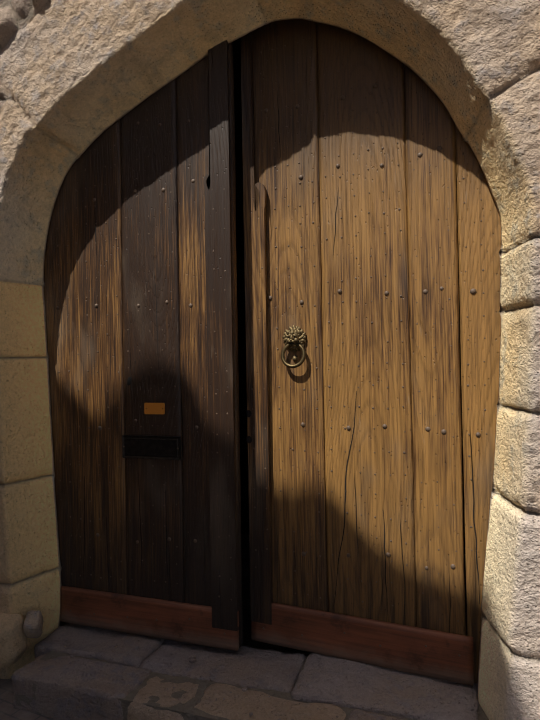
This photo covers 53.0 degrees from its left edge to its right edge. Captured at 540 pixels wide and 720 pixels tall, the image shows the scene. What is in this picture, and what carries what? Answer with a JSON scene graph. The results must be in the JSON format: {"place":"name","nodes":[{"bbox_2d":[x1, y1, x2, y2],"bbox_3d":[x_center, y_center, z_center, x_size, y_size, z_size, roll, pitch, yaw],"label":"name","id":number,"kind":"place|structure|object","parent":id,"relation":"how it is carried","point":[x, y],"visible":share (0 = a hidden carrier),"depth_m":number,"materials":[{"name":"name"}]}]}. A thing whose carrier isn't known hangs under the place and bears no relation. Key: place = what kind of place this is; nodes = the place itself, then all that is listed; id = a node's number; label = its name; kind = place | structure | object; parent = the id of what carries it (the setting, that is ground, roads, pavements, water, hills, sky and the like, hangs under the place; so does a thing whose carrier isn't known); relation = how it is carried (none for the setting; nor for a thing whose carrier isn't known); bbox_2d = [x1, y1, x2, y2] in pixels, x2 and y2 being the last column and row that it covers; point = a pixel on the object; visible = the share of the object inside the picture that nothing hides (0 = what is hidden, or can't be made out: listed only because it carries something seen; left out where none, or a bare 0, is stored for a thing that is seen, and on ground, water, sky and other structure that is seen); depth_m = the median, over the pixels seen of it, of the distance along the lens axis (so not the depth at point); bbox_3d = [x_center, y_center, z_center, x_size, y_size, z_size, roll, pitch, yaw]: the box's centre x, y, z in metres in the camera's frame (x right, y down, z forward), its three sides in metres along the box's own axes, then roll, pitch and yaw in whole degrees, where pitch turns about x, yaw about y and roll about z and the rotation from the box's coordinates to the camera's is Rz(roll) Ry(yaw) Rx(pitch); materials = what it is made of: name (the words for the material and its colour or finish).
{"place":"outdoors","nodes":[
{"label":"outdoors","id":0,"kind":"place"},
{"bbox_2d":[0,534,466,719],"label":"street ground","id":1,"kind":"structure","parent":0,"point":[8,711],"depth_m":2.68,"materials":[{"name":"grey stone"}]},
{"bbox_2d":[0,610,43,666],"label":"wall foot stones","id":2,"kind":"object","parent":1,"relation":"on","point":[16,631],"depth_m":2.37,"materials":[{"name":"stone"}]},
{"bbox_2d":[11,623,488,719],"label":"threshold step","id":3,"kind":"object","parent":1,"relation":"on","point":[52,682],"visible":0.92,"depth_m":2.12,"materials":[{"name":"stone"}]},
{"bbox_2d":[32,637,443,719],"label":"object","id":4,"kind":"object","parent":3,"relation":"on","point":[191,660],"visible":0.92,"depth_m":2.22,"materials":[{"name":"stone"}]},
{"bbox_2d":[0,0,539,719],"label":"arch wall","id":5,"kind":"structure","parent":1,"relation":"on","point":[78,78],"depth_m":2.22,"materials":[{"name":"stone"}]},
{"bbox_2d":[44,40,242,650],"bbox_3d":[-0.656,-0.140,2.525,1.070,2.780,0.075,-1,-1,19],"label":"door leaf","id":6,"kind":"object","parent":5,"relation":"attached to","point":[140,282],"visible":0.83,"depth_m":2.47,"materials":[{"name":"brown wood"}]},
{"bbox_2d":[122,435,180,459],"bbox_3d":[-0.541,0.397,2.459,0.300,0.105,0.014,-1,-1,19],"label":"letter slot","id":7,"kind":"object","parent":6,"relation":"attached to","point":[152,447],"visible":1,"depth_m":2.46,"materials":[{"name":"black metal"}]},
{"bbox_2d":[144,403,164,413],"bbox_3d":[-0.525,0.220,2.459,0.105,0.052,0.004,-1,-1,19],"label":"name plate","id":8,"kind":"object","parent":6,"relation":"attached to","point":[154,408],"visible":1,"depth_m":2.46,"materials":[{"name":"orange"}]},
{"bbox_2d":[240,19,500,685],"bbox_3d":[0.419,-0.164,2.214,1.142,2.780,0.076,-1,-1,24],"label":"door leaf","id":9,"kind":"object","parent":5,"relation":"attached to","point":[369,207],"visible":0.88,"depth_m":2.21,"materials":[{"name":"brown wood"}]},
{"bbox_2d":[281,325,305,367],"bbox_3d":[0.099,-0.058,2.314,0.114,0.186,0.057,-1,-1,24],"label":"door knocker","id":10,"kind":"object","parent":9,"relation":"attached to","point":[294,338],"visible":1,"depth_m":2.31,"materials":[{"name":"brown metal"}]}
]}

